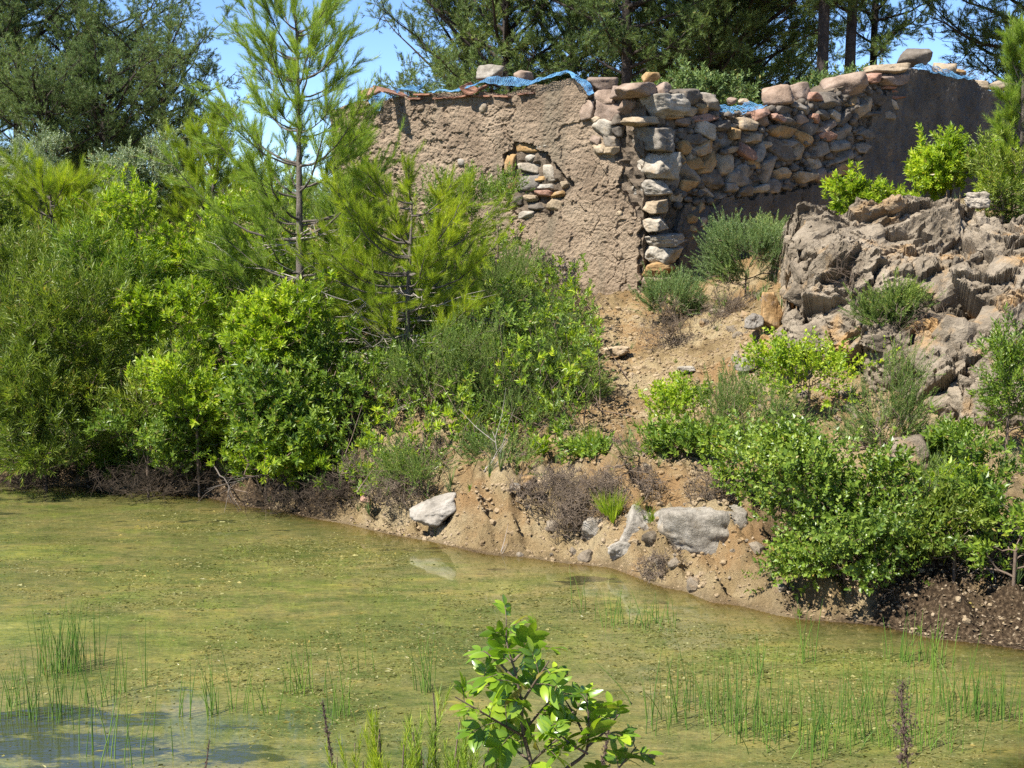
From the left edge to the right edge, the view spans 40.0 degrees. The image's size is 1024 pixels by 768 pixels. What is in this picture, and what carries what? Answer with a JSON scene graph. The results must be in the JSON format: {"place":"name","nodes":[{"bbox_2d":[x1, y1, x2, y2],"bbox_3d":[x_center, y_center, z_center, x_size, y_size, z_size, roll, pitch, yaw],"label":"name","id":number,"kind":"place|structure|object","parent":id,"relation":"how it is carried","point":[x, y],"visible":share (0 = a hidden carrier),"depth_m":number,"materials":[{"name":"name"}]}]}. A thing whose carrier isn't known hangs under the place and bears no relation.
{"place":"outdoors","nodes":[
{"label":"outdoors","id":0,"kind":"place"},
{"bbox_2d":[0,483,1023,767],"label":"pond water","id":1,"kind":"structure","parent":0,"point":[292,607],"depth_m":9.70,"materials":[{"name":"liquid"}]},
{"bbox_2d":[0,649,95,729],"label":"rush tuft","id":2,"kind":"object","parent":1,"relation":"on","point":[62,685],"visible":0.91,"depth_m":8.38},
{"bbox_2d":[24,598,108,679],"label":"rush tuft","id":3,"kind":"object","parent":1,"relation":"in","point":[70,652],"visible":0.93,"depth_m":9.24,"materials":[{"name":"plant"}]},
{"bbox_2d":[0,487,1023,767],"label":"pondweed","id":4,"kind":"object","parent":1,"relation":"on","point":[822,759],"visible":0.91,"depth_m":9.61,"materials":[{"name":"plant"}]},
{"bbox_2d":[701,646,800,744],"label":"rush tuft","id":5,"kind":"object","parent":1,"relation":"on","point":[741,696],"visible":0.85,"depth_m":8.16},
{"bbox_2d":[727,661,843,753],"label":"rush tuft","id":6,"kind":"object","parent":1,"relation":"in","point":[786,727],"visible":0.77,"depth_m":8.05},
{"bbox_2d":[790,647,919,750],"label":"rush tuft","id":7,"kind":"object","parent":1,"relation":"in","point":[851,716],"visible":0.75,"depth_m":8.15,"materials":[{"name":"plant"}]},
{"bbox_2d":[833,666,988,767],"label":"rush tuft","id":8,"kind":"object","parent":1,"relation":"in","point":[920,745],"visible":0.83,"depth_m":7.96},
{"bbox_2d":[912,647,1005,721],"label":"rush tuft","id":9,"kind":"object","parent":1,"relation":"on","point":[977,702],"visible":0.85,"depth_m":8.51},
{"bbox_2d":[0,194,1023,767],"bbox_3d":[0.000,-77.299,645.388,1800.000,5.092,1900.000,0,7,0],"label":"ground","id":10,"kind":"structure","parent":0,"point":[950,610],"depth_m":12.70,"materials":[{"name":"soil"}]},
{"bbox_2d":[0,120,74,219],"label":"olive shrub","id":11,"kind":"object","parent":10,"relation":"on","point":[21,140],"visible":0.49,"depth_m":22.46,"materials":[{"name":"green plant"}]},
{"bbox_2d":[0,215,76,358],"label":"willow shrub","id":12,"kind":"object","parent":10,"relation":"on","point":[28,245],"visible":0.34,"depth_m":16.93,"materials":[{"name":"green plant"}]},
{"bbox_2d":[0,0,95,188],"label":"pine tree","id":13,"kind":"object","parent":10,"relation":"on","point":[11,13],"visible":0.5,"depth_m":33.63,"materials":[{"name":"green plant"}]},
{"bbox_2d":[0,23,117,240],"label":"pine tree","id":14,"kind":"object","parent":10,"relation":"on","point":[38,105],"visible":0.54,"depth_m":30.20,"materials":[{"name":"green plant"}]},
{"bbox_2d":[0,0,122,204],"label":"pine tree","id":15,"kind":"object","parent":10,"relation":"on","point":[62,7],"visible":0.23,"depth_m":37.11,"materials":[{"name":"green plant"}]},
{"bbox_2d":[0,338,123,489],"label":"willow shrub","id":16,"kind":"object","parent":10,"relation":"on","point":[21,382],"visible":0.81,"depth_m":14.73,"materials":[{"name":"green plant"}]},
{"bbox_2d":[0,379,131,490],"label":"willow shrub","id":17,"kind":"object","parent":10,"relation":"on","point":[25,457],"visible":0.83,"depth_m":14.81,"materials":[{"name":"green plant"}]},
{"bbox_2d":[0,139,153,325],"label":"pine tree","id":18,"kind":"object","parent":10,"relation":"on","point":[66,186],"visible":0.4,"depth_m":19.66,"materials":[{"name":"green plant"}]},
{"bbox_2d":[0,247,163,469],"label":"willow shrub","id":19,"kind":"object","parent":10,"relation":"on","point":[57,342],"visible":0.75,"depth_m":15.22,"materials":[{"name":"green plant"}]},
{"bbox_2d":[7,0,204,219],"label":"pine tree","id":20,"kind":"object","parent":10,"relation":"on","point":[145,16],"visible":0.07,"depth_m":39.88,"materials":[{"name":"green plant"}]},
{"bbox_2d":[25,8,190,230],"bbox_3d":[-9.032,-5.665,31.541,3.776,5.232,3.325,1,7,5],"label":"pine tree","id":21,"kind":"object","parent":10,"relation":"on","point":[92,75],"visible":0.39,"depth_m":31.16,"materials":[{"name":"green plant"}]},
{"bbox_2d":[32,198,194,386],"bbox_3d":[-4.716,-0.818,16.489,2.122,2.794,1.164,5,9,36],"label":"willow shrub","id":22,"kind":"object","parent":10,"relation":"on","point":[95,246],"visible":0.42,"depth_m":16.27,"materials":[{"name":"green plant"}]},
{"bbox_2d":[0,173,238,477],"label":"undergrowth","id":23,"kind":"object","parent":10,"relation":"on","point":[108,449],"visible":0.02,"depth_m":17.03,"materials":[{"name":"green plant"}]},
{"bbox_2d":[82,118,195,239],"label":"olive shrub","id":24,"kind":"object","parent":10,"relation":"on","point":[113,161],"visible":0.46,"depth_m":20.69,"materials":[{"name":"green plant"}]},
{"bbox_2d":[75,399,210,496],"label":"leafy shrub","id":25,"kind":"object","parent":10,"relation":"on","point":[158,429],"visible":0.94,"depth_m":14.80,"materials":[{"name":"green plant"}]},
{"bbox_2d":[85,449,218,501],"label":"dry bush","id":26,"kind":"object","parent":10,"relation":"on","point":[145,480],"visible":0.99,"depth_m":14.76,"materials":[{"name":"plant"}]},
{"bbox_2d":[88,326,219,493],"bbox_3d":[-3.766,0.317,15.260,1.710,1.856,1.213,0,7,0],"label":"willow shrub","id":27,"kind":"object","parent":10,"relation":"on","point":[127,401],"visible":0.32,"depth_m":15.17,"materials":[{"name":"green plant"}]},
{"bbox_2d":[90,274,222,363],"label":"lentisk shrub","id":28,"kind":"object","parent":10,"relation":"on","point":[191,296],"visible":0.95,"depth_m":15.44,"materials":[{"name":"green plant"}]},
{"bbox_2d":[62,0,252,224],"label":"pine tree","id":29,"kind":"object","parent":10,"relation":"on","point":[189,104],"visible":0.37,"depth_m":35.93,"materials":[{"name":"green plant"}]},
{"bbox_2d":[70,161,257,349],"bbox_3d":[-4.229,-1.152,16.927,2.333,3.032,1.490,0,7,0],"label":"lentisk shrub","id":30,"kind":"object","parent":10,"relation":"on","point":[124,199],"visible":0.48,"depth_m":16.63,"materials":[{"name":"green plant"}]},
{"bbox_2d":[123,338,253,496],"bbox_3d":[-3.325,0.354,14.906,1.383,1.758,1.301,0,7,0],"label":"lentisk shrub","id":31,"kind":"object","parent":10,"relation":"on","point":[164,376],"visible":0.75,"depth_m":14.62,"materials":[{"name":"green plant"}]},
{"bbox_2d":[139,96,280,287],"bbox_3d":[-4.463,-2.595,20.844,2.309,3.452,1.853,0,7,0],"label":"pine tree","id":32,"kind":"object","parent":10,"relation":"on","point":[196,173],"visible":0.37,"depth_m":20.55,"materials":[{"name":"green plant"}]},
{"bbox_2d":[166,212,279,363],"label":"leafy shrub","id":33,"kind":"object","parent":10,"relation":"on","point":[226,301],"visible":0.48,"depth_m":16.23,"materials":[{"name":"green plant"}]},
{"bbox_2d":[177,174,295,366],"bbox_3d":[-3.269,-1.251,17.109,1.532,2.608,0.980,-3,7,-20],"label":"lentisk shrub","id":34,"kind":"object","parent":10,"relation":"on","point":[222,201],"visible":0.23,"depth_m":16.93,"materials":[{"name":"green plant"}]},
{"bbox_2d":[207,414,338,501],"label":"lentisk shrub","id":35,"kind":"object","parent":10,"relation":"on","point":[311,460],"visible":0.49,"depth_m":14.23,"materials":[{"name":"green plant"}]},
{"bbox_2d":[208,342,339,492],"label":"lentisk shrub","id":36,"kind":"object","parent":10,"relation":"on","point":[260,407],"visible":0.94,"depth_m":14.18,"materials":[{"name":"green plant"}]},
{"bbox_2d":[235,473,324,514],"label":"dry bush","id":37,"kind":"object","parent":10,"relation":"on","point":[281,500],"visible":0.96,"depth_m":14.09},
{"bbox_2d":[214,267,347,373],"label":"lentisk shrub","id":38,"kind":"object","parent":10,"relation":"on","point":[267,322],"visible":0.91,"depth_m":14.55,"materials":[{"name":"green plant"}]},
{"bbox_2d":[137,0,426,391],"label":"pine tree","id":39,"kind":"object","parent":10,"relation":"on","point":[263,209],"visible":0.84,"depth_m":15.60,"materials":[{"name":"green plant"}]},
{"bbox_2d":[0,198,605,495],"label":"undergrowth","id":40,"kind":"object","parent":10,"relation":"on","point":[519,323],"visible":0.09,"depth_m":14.75,"materials":[{"name":"green plant"}]},
{"bbox_2d":[1,219,608,497],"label":"undergrowth","id":41,"kind":"object","parent":10,"relation":"on","point":[485,407],"visible":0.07,"depth_m":14.79,"materials":[{"name":"green plant"}]},
{"bbox_2d":[0,223,628,498],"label":"thicket stems","id":42,"kind":"object","parent":10,"relation":"on","point":[420,415],"visible":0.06,"depth_m":14.66,"materials":[{"name":"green plant"}]},
{"bbox_2d":[12,249,633,499],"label":"thicket stems","id":43,"kind":"object","parent":10,"relation":"on","point":[527,434],"visible":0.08,"depth_m":14.63,"materials":[{"name":"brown plant"}]},
{"bbox_2d":[281,312,379,456],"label":"leafy shrub","id":44,"kind":"object","parent":10,"relation":"on","point":[313,344],"visible":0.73,"depth_m":14.62,"materials":[{"name":"green plant"}]},
{"bbox_2d":[270,202,395,365],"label":"leafy shrub","id":45,"kind":"object","parent":10,"relation":"on","point":[326,239],"visible":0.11,"depth_m":16.52,"materials":[{"name":"green plant"}]},
{"bbox_2d":[298,468,370,518],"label":"dry bush","id":46,"kind":"object","parent":10,"relation":"on","point":[344,492],"visible":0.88,"depth_m":13.93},
{"bbox_2d":[307,116,408,286],"bbox_3d":[-2.260,-2.301,19.468,1.549,2.910,1.354,-7,10,-44],"label":"pine tree","id":47,"kind":"object","parent":10,"relation":"on","point":[325,198],"visible":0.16,"depth_m":19.30,"materials":[{"name":"green plant"}]},
{"bbox_2d":[354,465,439,516],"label":"dry bush","id":48,"kind":"object","parent":10,"relation":"on","point":[394,486],"visible":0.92,"depth_m":13.46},
{"bbox_2d":[277,139,521,402],"bbox_3d":[-1.081,-1.214,15.332,2.496,2.868,2.508,6,9,39],"label":"pine tree","id":49,"kind":"object","parent":10,"relation":"on","point":[419,256],"visible":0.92,"depth_m":15.06,"materials":[{"name":"green plant"}]},
{"bbox_2d":[360,432,471,498],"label":"heath shrub","id":50,"kind":"object","parent":10,"relation":"on","point":[416,472],"visible":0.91,"depth_m":13.52,"materials":[{"name":"green plant"}]},
{"bbox_2d":[409,492,456,526],"bbox_3d":[-0.735,1.184,13.112,0.451,0.306,0.373,0,7,0],"label":"boulder","id":51,"kind":"object","parent":10,"relation":"on","point":[436,511],"visible":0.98,"depth_m":12.99,"materials":[{"name":"stone"}]},
{"bbox_2d":[371,306,501,414],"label":"heath bush","id":52,"kind":"object","parent":10,"relation":"on","point":[439,369],"visible":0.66,"depth_m":14.56,"materials":[{"name":"green plant"}]},
{"bbox_2d":[396,681,483,767],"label":"pine seedling","id":53,"kind":"object","parent":10,"relation":"on","point":[419,757],"visible":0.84,"depth_m":4.04,"materials":[{"name":"green plant"}]},
{"bbox_2d":[388,158,492,280],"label":"leafy shrub","id":54,"kind":"object","parent":10,"relation":"on","point":[471,212],"visible":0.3,"depth_m":17.74,"materials":[{"name":"green plant"}]},
{"bbox_2d":[355,0,565,97],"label":"pine tree","id":55,"kind":"object","parent":10,"relation":"on","point":[386,11],"visible":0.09,"depth_m":38.58,"materials":[{"name":"green plant"}]},
{"bbox_2d":[377,0,611,96],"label":"pine tree","id":56,"kind":"object","parent":10,"relation":"on","point":[502,11],"visible":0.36,"depth_m":34.76,"materials":[{"name":"green plant"}]},
{"bbox_2d":[447,425,546,475],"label":"heath shrub","id":57,"kind":"object","parent":10,"relation":"on","point":[475,448],"visible":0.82,"depth_m":13.40,"materials":[{"name":"green plant"}]},
{"bbox_2d":[442,231,553,353],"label":"heath bush","id":58,"kind":"object","parent":10,"relation":"on","point":[513,266],"visible":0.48,"depth_m":16.79,"materials":[{"name":"green plant"}]},
{"bbox_2d":[431,298,566,425],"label":"heath bush","id":59,"kind":"object","parent":10,"relation":"on","point":[488,394],"visible":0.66,"depth_m":14.35,"materials":[{"name":"green plant"}]},
{"bbox_2d":[6,281,1023,647],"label":"leaf litter","id":60,"kind":"object","parent":10,"relation":"on","point":[688,563],"visible":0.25,"depth_m":10.70,"materials":[{"name":"plant"}]},
{"bbox_2d":[68,191,1023,583],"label":"grass","id":61,"kind":"structure","parent":10,"relation":"on","point":[500,459],"depth_m":13.57,"materials":[{"name":"green plant"}]},
{"bbox_2d":[505,459,590,516],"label":"dry bush","id":62,"kind":"object","parent":10,"relation":"on","point":[560,476],"visible":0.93,"depth_m":12.65,"materials":[{"name":"plant"}]},
{"bbox_2d":[446,594,663,767],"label":"glossy shrub","id":63,"kind":"object","parent":10,"relation":"on","point":[543,684],"visible":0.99,"depth_m":3.86,"materials":[{"name":"green plant"}]},
{"bbox_2d":[509,326,619,403],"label":"heath bush","id":64,"kind":"object","parent":10,"relation":"on","point":[582,380],"visible":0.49,"depth_m":15.04,"materials":[{"name":"green plant"}]},
{"bbox_2d":[549,429,630,463],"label":"leafy shrub","id":65,"kind":"object","parent":10,"relation":"on","point":[577,448],"visible":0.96,"depth_m":13.08,"materials":[{"name":"green plant"}]},
{"bbox_2d":[546,461,661,527],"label":"dry bush","id":66,"kind":"object","parent":10,"relation":"on","point":[589,485],"visible":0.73,"depth_m":12.34,"materials":[{"name":"plant"}]},
{"bbox_2d":[512,0,730,84],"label":"pine tree","id":67,"kind":"object","parent":10,"relation":"on","point":[625,27],"visible":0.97,"depth_m":31.89,"materials":[{"name":"green plant"}]},
{"bbox_2d":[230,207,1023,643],"bbox_3d":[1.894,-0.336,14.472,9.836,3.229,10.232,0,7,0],"label":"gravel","id":68,"kind":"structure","parent":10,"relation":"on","point":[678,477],"depth_m":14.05,"materials":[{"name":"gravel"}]},
{"bbox_2d":[580,452,677,501],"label":"dry bush","id":69,"kind":"object","parent":10,"relation":"on","point":[642,483],"visible":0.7,"depth_m":12.47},
{"bbox_2d":[633,289,704,351],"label":"dry bush","id":70,"kind":"object","parent":10,"relation":"on","point":[671,330],"visible":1,"depth_m":16.92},
{"bbox_2d":[627,261,714,318],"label":"rosemary bush","id":71,"kind":"object","parent":10,"relation":"on","point":[682,292],"visible":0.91,"depth_m":17.84,"materials":[{"name":"green plant"}]},
{"bbox_2d":[330,68,1020,295],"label":"ruined stone house","id":72,"kind":"structure","parent":10,"relation":"on","point":[626,179],"depth_m":19.75,"materials":[{"name":"stone"}]},
{"bbox_2d":[630,409,720,460],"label":"leafy shrub","id":73,"kind":"object","parent":10,"relation":"on","point":[681,435],"visible":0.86,"depth_m":12.93,"materials":[{"name":"green plant"}]},
{"bbox_2d":[635,369,715,426],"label":"leafy shrub","id":74,"kind":"object","parent":10,"relation":"on","point":[670,393],"visible":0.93,"depth_m":13.63,"materials":[{"name":"green plant"}]},
{"bbox_2d":[543,0,817,100],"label":"pine tree","id":75,"kind":"object","parent":10,"relation":"on","point":[744,18],"visible":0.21,"depth_m":33.41,"materials":[{"name":"green plant"}]},
{"bbox_2d":[654,504,747,554],"bbox_3d":[1.595,1.307,11.774,0.781,0.620,0.624,0,7,0],"label":"boulder","id":76,"kind":"object","parent":10,"relation":"on","point":[698,530],"visible":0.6,"depth_m":11.51,"materials":[{"name":"stone"}]},
{"bbox_2d":[653,53,764,112],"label":"leafy shrub","id":77,"kind":"object","parent":10,"relation":"on","point":[714,84],"visible":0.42,"depth_m":25.89,"materials":[{"name":"green plant"}]},
{"bbox_2d":[470,207,965,592],"bbox_3d":[2.090,-0.284,14.500,9.442,3.204,10.033,0,7,0],"label":"rubble","id":78,"kind":"object","parent":10,"relation":"on","point":[649,538],"visible":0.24,"depth_m":12.68,"materials":[{"name":"stone"}]},
{"bbox_2d":[661,355,790,435],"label":"heath bush","id":79,"kind":"object","parent":10,"relation":"on","point":[716,413],"visible":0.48,"depth_m":13.32,"materials":[{"name":"green plant"}]},
{"bbox_2d":[612,0,859,104],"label":"pine tree","id":80,"kind":"object","parent":10,"relation":"on","point":[768,6],"visible":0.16,"depth_m":34.26,"materials":[{"name":"green plant"}]},
{"bbox_2d":[685,204,789,295],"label":"rosemary bush","id":81,"kind":"object","parent":10,"relation":"on","point":[767,242],"visible":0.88,"depth_m":17.40,"materials":[{"name":"green plant"}]},
{"bbox_2d":[660,0,845,102],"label":"pine tree","id":82,"kind":"object","parent":10,"relation":"on","point":[799,53],"visible":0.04,"depth_m":39.90,"materials":[{"name":"green plant"}]},
{"bbox_2d":[692,401,828,506],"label":"bramble shrub","id":83,"kind":"object","parent":10,"relation":"on","point":[725,434],"visible":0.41,"depth_m":11.89,"materials":[{"name":"green plant"}]},
{"bbox_2d":[702,351,845,448],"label":"heath bush","id":84,"kind":"object","parent":10,"relation":"on","point":[780,407],"visible":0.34,"depth_m":12.90,"materials":[{"name":"green plant"}]},
{"bbox_2d":[733,325,899,421],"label":"leafy shrub","id":85,"kind":"object","parent":10,"relation":"on","point":[780,356],"visible":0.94,"depth_m":13.45,"materials":[{"name":"green plant"}]},
{"bbox_2d":[782,0,854,73],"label":"pine tree","id":86,"kind":"object","parent":10,"relation":"on","point":[824,18],"visible":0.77,"depth_m":30.22,"materials":[{"name":"brown plant"}]},
{"bbox_2d":[721,410,931,541],"bbox_3d":[2.475,0.879,10.951,1.750,1.327,1.275,0,7,0],"label":"bramble shrub","id":87,"kind":"object","parent":10,"relation":"on","point":[776,458],"visible":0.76,"depth_m":10.74,"materials":[{"name":"green plant"}]},
{"bbox_2d":[803,0,873,72],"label":"pine tree","id":88,"kind":"object","parent":10,"relation":"on","point":[851,32],"visible":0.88,"depth_m":30.86,"materials":[{"name":"brown plant"}]},
{"bbox_2d":[741,478,958,600],"bbox_3d":[2.470,1.167,10.440,1.460,0.984,1.115,0,7,0],"label":"bramble shrub","id":89,"kind":"object","parent":10,"relation":"on","point":[804,554],"visible":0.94,"depth_m":10.31,"materials":[{"name":"green plant"}]},
{"bbox_2d":[779,426,931,586],"bbox_3d":[2.578,0.906,10.585,1.131,1.120,0.895,1,7,12],"label":"bramble shrub","id":90,"kind":"object","parent":10,"relation":"on","point":[882,466],"visible":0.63,"depth_m":10.59,"materials":[{"name":"green plant"}]},
{"bbox_2d":[820,158,919,214],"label":"lentisk shrub","id":91,"kind":"object","parent":10,"relation":"on","point":[859,187],"visible":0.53,"depth_m":16.81,"materials":[{"name":"green plant"}]},
{"bbox_2d":[818,0,947,64],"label":"pine tree","id":92,"kind":"object","parent":10,"relation":"on","point":[880,42],"visible":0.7,"depth_m":40.79,"materials":[{"name":"green plant"}]},
{"bbox_2d":[820,333,947,455],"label":"heath bush","id":93,"kind":"object","parent":10,"relation":"on","point":[898,405],"visible":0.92,"depth_m":12.49,"materials":[{"name":"green plant"}]},
{"bbox_2d":[838,266,946,345],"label":"heath bush","id":94,"kind":"object","parent":10,"relation":"on","point":[908,294],"visible":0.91,"depth_m":14.01,"materials":[{"name":"green plant"}]},
{"bbox_2d":[769,194,1023,430],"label":"rock outcrop","id":95,"kind":"object","parent":10,"relation":"on","point":[971,261],"visible":0.73,"depth_m":14.64,"materials":[{"name":"stone"}]},
{"bbox_2d":[891,429,977,559],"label":"leafy shrub","id":96,"kind":"object","parent":10,"relation":"on","point":[935,480],"visible":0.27,"depth_m":10.74,"materials":[{"name":"green plant"}]},
{"bbox_2d":[902,121,984,200],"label":"lentisk shrub","id":97,"kind":"object","parent":10,"relation":"on","point":[938,168],"visible":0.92,"depth_m":16.87,"materials":[{"name":"green plant"}]},
{"bbox_2d":[919,414,975,465],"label":"leafy shrub","id":98,"kind":"object","parent":10,"relation":"on","point":[935,438],"visible":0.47,"depth_m":12.03,"materials":[{"name":"green plant"}]},
{"bbox_2d":[886,480,1017,583],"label":"leafy shrub","id":99,"kind":"object","parent":10,"relation":"on","point":[968,511],"visible":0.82,"depth_m":10.39,"materials":[{"name":"green plant"}]},
{"bbox_2d":[886,0,1023,91],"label":"pine tree","id":100,"kind":"object","parent":10,"relation":"on","point":[987,33],"visible":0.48,"depth_m":32.91,"materials":[{"name":"green plant"}]},
{"bbox_2d":[929,402,1023,567],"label":"leafy shrub","id":101,"kind":"object","parent":10,"relation":"on","point":[980,454],"visible":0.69,"depth_m":10.31,"materials":[{"name":"green plant"}]},
{"bbox_2d":[956,480,1023,585],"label":"leafy shrub","id":102,"kind":"object","parent":10,"relation":"on","point":[1016,510],"visible":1,"depth_m":10.15,"materials":[{"name":"green plant"}]},
{"bbox_2d":[961,124,1023,224],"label":"olive shrub","id":103,"kind":"object","parent":10,"relation":"on","point":[999,191],"visible":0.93,"depth_m":16.00,"materials":[{"name":"green plant"}]},
{"bbox_2d":[966,302,1023,455],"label":"leafy shrub","id":104,"kind":"object","parent":10,"relation":"on","point":[1002,351],"visible":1,"depth_m":11.95,"materials":[{"name":"green plant"}]},
{"bbox_2d":[982,7,1023,211],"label":"pine tree","id":105,"kind":"object","parent":10,"relation":"on","point":[1012,95],"visible":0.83,"depth_m":16.13,"materials":[{"name":"green plant"}]},
{"bbox_2d":[0,0,1023,206],"label":"sky","id":106,"kind":"structure","parent":0,"point":[374,43],"materials":[{"name":"blue"}]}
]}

